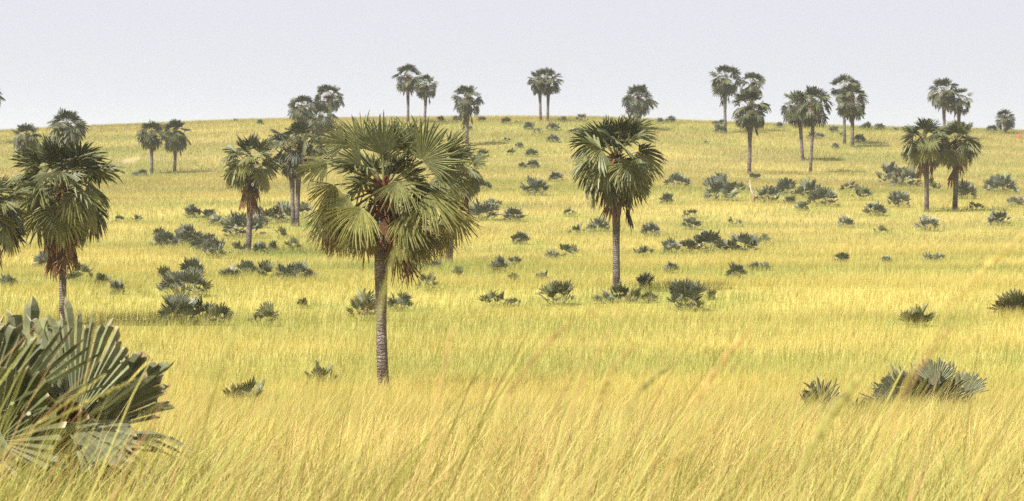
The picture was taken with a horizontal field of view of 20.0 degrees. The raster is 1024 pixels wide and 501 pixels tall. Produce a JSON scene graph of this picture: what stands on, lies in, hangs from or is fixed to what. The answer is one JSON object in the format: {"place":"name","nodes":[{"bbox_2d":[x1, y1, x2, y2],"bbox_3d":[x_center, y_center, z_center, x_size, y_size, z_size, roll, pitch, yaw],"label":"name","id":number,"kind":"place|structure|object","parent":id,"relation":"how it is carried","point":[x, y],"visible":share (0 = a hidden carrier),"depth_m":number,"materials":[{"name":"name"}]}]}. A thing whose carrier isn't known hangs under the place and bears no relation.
{"place":"outdoors","nodes":[
{"label":"outdoors","id":0,"kind":"place"},
{"bbox_2d":[0,114,1023,500],"bbox_3d":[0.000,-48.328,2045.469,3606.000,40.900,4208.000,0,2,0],"label":"ground","id":1,"kind":"structure","parent":0,"point":[540,206],"depth_m":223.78,"materials":[{"name":"yellow plant"}]},
{"bbox_2d":[0,172,33,271],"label":"palm tree","id":2,"kind":"object","parent":1,"relation":"on","point":[11,221],"visible":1,"depth_m":114.21,"materials":[{"name":"green plant"}]},
{"bbox_2d":[11,123,42,169],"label":"palm tree","id":3,"kind":"object","parent":1,"relation":"on","point":[24,128],"visible":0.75,"depth_m":349.12,"materials":[{"name":"green plant"}]},
{"bbox_2d":[0,374,105,452],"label":"grass stalk","id":4,"kind":"object","parent":1,"relation":"on","point":[59,407],"depth_m":8.95,"materials":[{"name":"plant"}]},
{"bbox_2d":[7,131,126,319],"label":"palm tree","id":5,"kind":"object","parent":1,"relation":"on","point":[64,217],"visible":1,"depth_m":117.75,"materials":[{"name":"green plant"}]},
{"bbox_2d":[46,107,88,175],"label":"palm tree","id":6,"kind":"object","parent":1,"relation":"on","point":[71,133],"visible":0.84,"depth_m":343.95,"materials":[{"name":"green plant"}]},
{"bbox_2d":[0,378,136,457],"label":"grass stalk","id":7,"kind":"object","parent":1,"relation":"on","point":[78,406],"depth_m":8.42,"materials":[{"name":"plant"}]},
{"bbox_2d":[67,281,110,500],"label":"grass stalk","id":8,"kind":"object","parent":1,"relation":"on","point":[94,330],"depth_m":7.34,"materials":[{"name":"plant"}]},
{"bbox_2d":[0,296,194,500],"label":"palm clump","id":9,"kind":"object","parent":1,"relation":"on","point":[114,362],"visible":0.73,"depth_m":21.80,"materials":[{"name":"green plant"}]},
{"bbox_2d":[135,119,165,173],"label":"palm tree","id":10,"kind":"object","parent":1,"relation":"on","point":[153,141],"visible":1,"depth_m":367.67,"materials":[{"name":"green plant"}]},
{"bbox_2d":[151,229,179,247],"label":"palm bush","id":11,"kind":"object","parent":1,"relation":"on","point":[162,236],"visible":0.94,"depth_m":213.29,"materials":[{"name":"green plant"}]},
{"bbox_2d":[159,118,193,173],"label":"palm tree","id":12,"kind":"object","parent":1,"relation":"on","point":[176,140],"visible":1,"depth_m":367.69,"materials":[{"name":"green plant"}]},
{"bbox_2d":[157,291,200,325],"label":"palm bush","id":13,"kind":"object","parent":1,"relation":"on","point":[177,304],"visible":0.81,"depth_m":119.08,"materials":[{"name":"green plant"}]},
{"bbox_2d":[155,265,213,295],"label":"palm bush","id":14,"kind":"object","parent":1,"relation":"on","point":[192,278],"visible":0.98,"depth_m":137.28,"materials":[{"name":"green plant"}]},
{"bbox_2d":[172,223,203,246],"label":"palm bush","id":15,"kind":"object","parent":1,"relation":"on","point":[185,232],"visible":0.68,"depth_m":215.11,"materials":[{"name":"green plant"}]},
{"bbox_2d":[179,256,204,273],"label":"palm bush","id":16,"kind":"object","parent":1,"relation":"on","point":[190,263],"visible":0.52,"depth_m":161.14,"materials":[{"name":"green plant"}]},
{"bbox_2d":[187,292,215,320],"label":"palm bush","id":17,"kind":"object","parent":1,"relation":"on","point":[201,306],"visible":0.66,"depth_m":120.78,"materials":[{"name":"green plant"}]},
{"bbox_2d":[189,232,215,251],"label":"palm bush","id":18,"kind":"object","parent":1,"relation":"on","point":[197,242],"visible":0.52,"depth_m":204.47,"materials":[{"name":"green plant"}]},
{"bbox_2d":[175,321,241,500],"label":"grass stalk","id":19,"kind":"object","parent":1,"relation":"on","point":[221,358],"depth_m":6.86,"materials":[{"name":"plant"}]},
{"bbox_2d":[199,236,226,258],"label":"palm bush","id":20,"kind":"object","parent":1,"relation":"on","point":[210,245],"visible":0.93,"depth_m":193.85,"materials":[{"name":"green plant"}]},
{"bbox_2d":[204,301,233,325],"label":"palm bush","id":21,"kind":"object","parent":1,"relation":"on","point":[218,311],"visible":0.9,"depth_m":119.17,"materials":[{"name":"green plant"}]},
{"bbox_2d":[219,209,266,238],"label":"palm bush","id":22,"kind":"object","parent":1,"relation":"on","point":[239,220],"visible":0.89,"depth_m":230.47,"materials":[{"name":"green plant"}]},
{"bbox_2d":[221,375,264,402],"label":"palm bush","id":23,"kind":"object","parent":1,"relation":"on","point":[249,386],"visible":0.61,"depth_m":70.12,"materials":[{"name":"green plant"}]},
{"bbox_2d":[233,258,257,275],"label":"palm bush","id":24,"kind":"object","parent":1,"relation":"on","point":[247,265],"visible":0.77,"depth_m":163.29,"materials":[{"name":"green plant"}]},
{"bbox_2d":[220,131,282,251],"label":"palm tree","id":25,"kind":"object","parent":1,"relation":"on","point":[240,173],"visible":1,"depth_m":201.99,"materials":[{"name":"green plant"}]},
{"bbox_2d":[246,300,278,325],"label":"palm bush","id":26,"kind":"object","parent":1,"relation":"on","point":[270,312],"visible":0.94,"depth_m":119.09,"materials":[{"name":"green plant"}]},
{"bbox_2d":[256,258,274,277],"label":"palm bush","id":27,"kind":"object","parent":1,"relation":"on","point":[266,267],"visible":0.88,"depth_m":156.45,"materials":[{"name":"green plant"}]},
{"bbox_2d":[259,204,285,222],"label":"palm bush","id":28,"kind":"object","parent":1,"relation":"on","point":[269,212],"visible":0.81,"depth_m":252.38,"materials":[{"name":"green plant"}]},
{"bbox_2d":[272,200,290,222],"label":"palm bush","id":29,"kind":"object","parent":1,"relation":"on","point":[286,207],"visible":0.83,"depth_m":253.41,"materials":[{"name":"green plant"}]},
{"bbox_2d":[273,260,294,280],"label":"palm bush","id":30,"kind":"object","parent":1,"relation":"on","point":[283,270],"visible":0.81,"depth_m":154.79,"materials":[{"name":"green plant"}]},
{"bbox_2d":[268,132,313,225],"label":"palm tree","id":31,"kind":"object","parent":1,"relation":"on","point":[281,159],"visible":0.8,"depth_m":246.75,"materials":[{"name":"green plant"}]},
{"bbox_2d":[263,119,330,225],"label":"palm tree","id":32,"kind":"object","parent":1,"relation":"on","point":[301,128],"visible":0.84,"depth_m":245.94,"materials":[{"name":"green plant"}]},
{"bbox_2d":[286,259,309,280],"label":"palm bush","id":33,"kind":"object","parent":1,"relation":"on","point":[301,267],"visible":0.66,"depth_m":154.68,"materials":[{"name":"green plant"}]},
{"bbox_2d":[287,95,315,134],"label":"palm tree","id":34,"kind":"object","parent":1,"relation":"on","point":[300,114],"visible":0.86,"depth_m":423.91,"materials":[{"name":"green plant"}]},
{"bbox_2d":[304,101,338,157],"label":"palm tree","id":35,"kind":"object","parent":1,"relation":"on","point":[321,120],"visible":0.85,"depth_m":388.98,"materials":[{"name":"green plant"}]},
{"bbox_2d":[304,360,339,384],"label":"palm bush","id":36,"kind":"object","parent":1,"relation":"on","point":[317,368],"visible":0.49,"depth_m":88.78,"materials":[{"name":"green plant"}]},
{"bbox_2d":[314,84,344,112],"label":"palm tree","id":37,"kind":"object","parent":1,"relation":"on","point":[334,104],"visible":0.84,"depth_m":439.04,"materials":[{"name":"green plant"}]},
{"bbox_2d":[346,287,375,319],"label":"palm bush","id":38,"kind":"object","parent":1,"relation":"on","point":[365,301],"visible":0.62,"depth_m":123.08,"materials":[{"name":"green plant"}]},
{"bbox_2d":[343,241,397,500],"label":"grass stalk","id":39,"kind":"object","parent":1,"relation":"on","point":[381,304],"depth_m":4.86,"materials":[{"name":"plant"}]},
{"bbox_2d":[294,109,483,386],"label":"palm tree","id":40,"kind":"object","parent":1,"relation":"on","point":[414,239],"visible":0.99,"depth_m":83.50,"materials":[{"name":"green plant"}]},
{"bbox_2d":[387,289,413,309],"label":"palm bush","id":41,"kind":"object","parent":1,"relation":"on","point":[405,298],"visible":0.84,"depth_m":129.91,"materials":[{"name":"green plant"}]},
{"bbox_2d":[390,63,421,122],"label":"palm tree","id":42,"kind":"object","parent":1,"relation":"on","point":[407,86],"visible":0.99,"depth_m":451.06,"materials":[{"name":"green plant"}]},
{"bbox_2d":[413,74,437,123],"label":"palm tree","id":43,"kind":"object","parent":1,"relation":"on","point":[423,88],"visible":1,"depth_m":447.12,"materials":[{"name":"green plant"}]},
{"bbox_2d":[423,326,452,500],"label":"grass stalk","id":44,"kind":"object","parent":1,"relation":"on","point":[442,375],"depth_m":6.06,"materials":[{"name":"plant"}]},
{"bbox_2d":[426,143,487,261],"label":"palm tree","id":45,"kind":"object","parent":1,"relation":"on","point":[477,181],"visible":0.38,"depth_m":190.54,"materials":[{"name":"green plant"}]},
{"bbox_2d":[450,85,484,144],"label":"palm tree","id":46,"kind":"object","parent":1,"relation":"on","point":[465,109],"visible":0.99,"depth_m":405.98,"materials":[{"name":"green plant"}]},
{"bbox_2d":[466,197,502,220],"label":"palm bush","id":47,"kind":"object","parent":1,"relation":"on","point":[485,207],"visible":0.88,"depth_m":253.93,"materials":[{"name":"green plant"}]},
{"bbox_2d":[479,289,507,306],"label":"palm bush","id":48,"kind":"object","parent":1,"relation":"on","point":[499,297],"visible":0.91,"depth_m":132.80,"materials":[{"name":"green plant"}]},
{"bbox_2d":[488,255,509,272],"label":"palm bush","id":49,"kind":"object","parent":1,"relation":"on","point":[501,262],"visible":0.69,"depth_m":166.90,"materials":[{"name":"green plant"}]},
{"bbox_2d":[501,206,527,221],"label":"palm bush","id":50,"kind":"object","parent":1,"relation":"on","point":[512,212],"visible":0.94,"depth_m":252.14,"materials":[{"name":"green plant"}]},
{"bbox_2d":[485,317,574,500],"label":"grass stalk","id":51,"kind":"object","parent":1,"relation":"on","point":[534,357],"depth_m":6.09,"materials":[{"name":"plant"}]},
{"bbox_2d":[519,176,550,194],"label":"palm bush","id":52,"kind":"object","parent":1,"relation":"on","point":[533,183],"visible":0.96,"depth_m":291.32,"materials":[{"name":"green plant"}]},
{"bbox_2d":[527,68,550,119],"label":"palm tree","id":53,"kind":"object","parent":1,"relation":"on","point":[534,82],"visible":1,"depth_m":454.05,"materials":[{"name":"green plant"}]},
{"bbox_2d":[535,67,563,119],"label":"palm tree","id":54,"kind":"object","parent":1,"relation":"on","point":[548,90],"visible":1,"depth_m":454.01,"materials":[{"name":"green plant"}]},
{"bbox_2d":[511,337,591,500],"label":"grass stalk","id":55,"kind":"object","parent":1,"relation":"on","point":[567,384],"depth_m":6.69,"materials":[{"name":"plant"}]},
{"bbox_2d":[536,279,575,305],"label":"palm bush","id":56,"kind":"object","parent":1,"relation":"on","point":[556,286],"visible":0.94,"depth_m":133.59,"materials":[{"name":"green plant"}]},
{"bbox_2d":[585,217,610,230],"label":"palm bush","id":57,"kind":"object","parent":1,"relation":"on","point":[598,222],"visible":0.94,"depth_m":240.18,"materials":[{"name":"green plant"}]},
{"bbox_2d":[585,342,634,500],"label":"grass stalk","id":58,"kind":"object","parent":1,"relation":"on","point":[606,384],"depth_m":5.87,"materials":[{"name":"plant"}]},
{"bbox_2d":[601,280,629,301],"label":"palm bush","id":59,"kind":"object","parent":1,"relation":"on","point":[620,288],"visible":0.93,"depth_m":135.00,"materials":[{"name":"green plant"}]},
{"bbox_2d":[566,109,668,292],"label":"palm tree","id":60,"kind":"object","parent":1,"relation":"on","point":[616,178],"visible":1,"depth_m":138.90,"materials":[{"name":"green plant"}]},
{"bbox_2d":[622,83,658,118],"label":"palm tree","id":61,"kind":"object","parent":1,"relation":"on","point":[641,107],"visible":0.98,"depth_m":438.46,"materials":[{"name":"green plant"}]},
{"bbox_2d":[608,363,675,500],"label":"grass stalk","id":62,"kind":"object","parent":1,"relation":"on","point":[661,372],"depth_m":6.27,"materials":[{"name":"plant"}]},
{"bbox_2d":[626,288,658,303],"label":"palm bush","id":63,"kind":"object","parent":1,"relation":"on","point":[637,293],"visible":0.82,"depth_m":134.37,"materials":[{"name":"green plant"}]},
{"bbox_2d":[636,272,654,288],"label":"palm bush","id":64,"kind":"object","parent":1,"relation":"on","point":[645,278],"visible":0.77,"depth_m":142.45,"materials":[{"name":"green plant"}]},
{"bbox_2d":[640,221,660,235],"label":"palm bush","id":65,"kind":"object","parent":1,"relation":"on","point":[650,227],"visible":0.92,"depth_m":233.47,"materials":[{"name":"green plant"}]},
{"bbox_2d":[660,237,682,253],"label":"palm bush","id":66,"kind":"object","parent":1,"relation":"on","point":[670,243],"visible":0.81,"depth_m":203.94,"materials":[{"name":"green plant"}]},
{"bbox_2d":[663,172,692,185],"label":"palm bush","id":67,"kind":"object","parent":1,"relation":"on","point":[677,176],"visible":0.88,"depth_m":320.49,"materials":[{"name":"green plant"}]},
{"bbox_2d":[656,429,716,500],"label":"grass stalk","id":68,"kind":"object","parent":1,"relation":"on","point":[689,443],"depth_m":5.92,"materials":[{"name":"plant"}]},
{"bbox_2d":[666,277,707,310],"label":"palm bush","id":69,"kind":"object","parent":1,"relation":"on","point":[690,290],"visible":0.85,"depth_m":129.91,"materials":[{"name":"green plant"}]},
{"bbox_2d":[679,238,701,253],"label":"palm bush","id":70,"kind":"object","parent":1,"relation":"on","point":[690,243],"visible":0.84,"depth_m":205.85,"materials":[{"name":"green plant"}]},
{"bbox_2d":[661,324,753,500],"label":"grass stalk","id":71,"kind":"object","parent":1,"relation":"on","point":[724,360],"depth_m":5.48,"materials":[{"name":"yellow plant"}]},
{"bbox_2d":[692,229,727,251],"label":"palm bush","id":72,"kind":"object","parent":1,"relation":"on","point":[711,237],"visible":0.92,"depth_m":206.34,"materials":[{"name":"green plant"}]},
{"bbox_2d":[702,174,739,200],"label":"palm bush","id":73,"kind":"object","parent":1,"relation":"on","point":[724,186],"visible":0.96,"depth_m":287.95,"materials":[{"name":"green plant"}]},
{"bbox_2d":[709,64,743,132],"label":"palm tree","id":74,"kind":"object","parent":1,"relation":"on","point":[725,88],"visible":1,"depth_m":439.03,"materials":[{"name":"green plant"}]},
{"bbox_2d":[725,261,747,277],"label":"palm bush","id":75,"kind":"object","parent":1,"relation":"on","point":[734,268],"visible":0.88,"depth_m":158.97,"materials":[{"name":"green plant"}]},
{"bbox_2d":[728,231,759,252],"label":"palm bush","id":76,"kind":"object","parent":1,"relation":"on","point":[750,240],"visible":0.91,"depth_m":207.29,"materials":[{"name":"green plant"}]},
{"bbox_2d":[731,88,770,173],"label":"palm tree","id":77,"kind":"object","parent":1,"relation":"on","point":[749,118],"visible":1,"depth_m":364.19,"materials":[{"name":"green plant"}]},
{"bbox_2d":[739,72,765,130],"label":"palm tree","id":78,"kind":"object","parent":1,"relation":"on","point":[752,85],"visible":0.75,"depth_m":445.21,"materials":[{"name":"green plant"}]},
{"bbox_2d":[756,337,772,500],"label":"grass stalk","id":79,"kind":"object","parent":1,"relation":"on","point":[761,411],"depth_m":6.48,"materials":[{"name":"plant"}]},
{"bbox_2d":[754,184,781,202],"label":"palm bush","id":80,"kind":"object","parent":1,"relation":"on","point":[771,190],"visible":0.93,"depth_m":285.53,"materials":[{"name":"green plant"}]},
{"bbox_2d":[774,177,797,195],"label":"palm bush","id":81,"kind":"object","parent":1,"relation":"on","point":[785,183],"visible":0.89,"depth_m":297.54,"materials":[{"name":"green plant"}]},
{"bbox_2d":[780,90,816,160],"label":"palm tree","id":82,"kind":"object","parent":1,"relation":"on","point":[790,117],"visible":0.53,"depth_m":392.18,"materials":[{"name":"green plant"}]},
{"bbox_2d":[792,177,820,197],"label":"palm bush","id":83,"kind":"object","parent":1,"relation":"on","point":[809,188],"visible":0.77,"depth_m":293.85,"materials":[{"name":"green plant"}]},
{"bbox_2d":[791,85,835,172],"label":"palm tree","id":84,"kind":"object","parent":1,"relation":"on","point":[815,109],"visible":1,"depth_m":373.25,"materials":[{"name":"green plant"}]},
{"bbox_2d":[805,186,838,205],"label":"palm bush","id":85,"kind":"object","parent":1,"relation":"on","point":[823,193],"visible":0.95,"depth_m":278.85,"materials":[{"name":"green plant"}]},
{"bbox_2d":[787,376,858,500],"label":"grass stalk","id":86,"kind":"object","parent":1,"relation":"on","point":[826,420],"depth_m":4.50,"materials":[{"name":"yellow plant"}]},
{"bbox_2d":[800,374,850,408],"bbox_3d":[6.805,3.296,64.221,1.350,1.096,1.139,-2,2,-41],"label":"palm bush","id":87,"kind":"object","parent":1,"relation":"on","point":[813,388],"visible":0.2,"depth_m":64.36,"materials":[{"name":"green plant"}]},
{"bbox_2d":[830,74,861,143],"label":"palm tree","id":88,"kind":"object","parent":1,"relation":"on","point":[846,78],"visible":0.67,"depth_m":424.31,"materials":[{"name":"green plant"}]},
{"bbox_2d":[835,83,868,146],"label":"palm tree","id":89,"kind":"object","parent":1,"relation":"on","point":[849,111],"visible":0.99,"depth_m":418.62,"materials":[{"name":"green plant"}]},
{"bbox_2d":[862,199,888,215],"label":"palm bush","id":90,"kind":"object","parent":1,"relation":"on","point":[875,207],"visible":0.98,"depth_m":264.87,"materials":[{"name":"green plant"}]},
{"bbox_2d":[875,160,907,184],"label":"palm bush","id":91,"kind":"object","parent":1,"relation":"on","point":[888,168],"visible":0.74,"depth_m":338.70,"materials":[{"name":"green plant"}]},
{"bbox_2d":[887,190,910,207],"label":"palm bush","id":92,"kind":"object","parent":1,"relation":"on","point":[896,197],"visible":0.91,"depth_m":278.97,"materials":[{"name":"green plant"}]},
{"bbox_2d":[889,165,922,187],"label":"palm bush","id":93,"kind":"object","parent":1,"relation":"on","point":[907,174],"visible":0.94,"depth_m":332.01,"materials":[{"name":"green plant"}]},
{"bbox_2d":[873,320,957,500],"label":"grass stalk","id":94,"kind":"object","parent":1,"relation":"on","point":[924,362],"depth_m":5.24,"materials":[{"name":"plant"}]},
{"bbox_2d":[899,301,936,326],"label":"palm bush","id":95,"kind":"object","parent":1,"relation":"on","point":[917,311],"visible":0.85,"depth_m":117.82,"materials":[{"name":"green plant"}]},
{"bbox_2d":[858,357,987,411],"bbox_3d":[9.327,3.148,65.327,2.984,1.653,2.934,0,2,0],"label":"palm bush","id":96,"kind":"object","parent":1,"relation":"on","point":[945,372],"visible":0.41,"depth_m":64.70,"materials":[{"name":"green plant"}]},
{"bbox_2d":[899,117,952,211],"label":"palm tree","id":97,"kind":"object","parent":1,"relation":"on","point":[925,154],"visible":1,"depth_m":269.36,"materials":[{"name":"green plant"}]},
{"bbox_2d":[913,214,939,230],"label":"palm bush","id":98,"kind":"object","parent":1,"relation":"on","point":[925,220],"visible":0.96,"depth_m":244.50,"materials":[{"name":"green plant"}]},
{"bbox_2d":[859,235,1023,500],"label":"grass stalk","id":99,"kind":"object","parent":1,"relation":"on","point":[978,276],"depth_m":5.02,"materials":[{"name":"yellow plant"}]},
{"bbox_2d":[927,77,957,128],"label":"palm tree","id":100,"kind":"object","parent":1,"relation":"on","point":[943,102],"visible":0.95,"depth_m":438.84,"materials":[{"name":"green plant"}]},
{"bbox_2d":[933,118,983,210],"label":"palm tree","id":101,"kind":"object","parent":1,"relation":"on","point":[961,153],"visible":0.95,"depth_m":270.81,"materials":[{"name":"green plant"}]},
{"bbox_2d":[947,88,973,137],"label":"palm tree","id":102,"kind":"object","parent":1,"relation":"on","point":[956,106],"visible":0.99,"depth_m":438.83,"materials":[{"name":"green plant"}]},
{"bbox_2d":[958,180,976,198],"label":"palm bush","id":103,"kind":"object","parent":1,"relation":"on","point":[969,187],"visible":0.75,"depth_m":294.30,"materials":[{"name":"green plant"}]},
{"bbox_2d":[964,426,1000,500],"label":"grass stalk","id":104,"kind":"object","parent":1,"relation":"on","point":[978,458],"depth_m":6.42,"materials":[{"name":"plant"}]},
{"bbox_2d":[986,210,1010,225],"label":"palm bush","id":105,"kind":"object","parent":1,"relation":"on","point":[1002,216],"visible":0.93,"depth_m":254.17,"materials":[{"name":"green plant"}]},
{"bbox_2d":[983,173,1019,193],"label":"palm bush","id":106,"kind":"object","parent":1,"relation":"on","point":[997,181],"visible":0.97,"depth_m":313.79,"materials":[{"name":"green plant"}]},
{"bbox_2d":[994,109,1014,133],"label":"palm tree","id":107,"kind":"object","parent":1,"relation":"on","point":[1006,122],"visible":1,"depth_m":454.34,"materials":[{"name":"green plant"}]},
{"bbox_2d":[988,287,1023,314],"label":"palm bush","id":108,"kind":"object","parent":1,"relation":"on","point":[1014,298],"visible":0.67,"depth_m":126.53,"materials":[{"name":"green plant"}]},
{"bbox_2d":[0,0,1023,129],"label":"sky","id":109,"kind":"structure","parent":0,"point":[105,62],"materials":[{"name":"white"}]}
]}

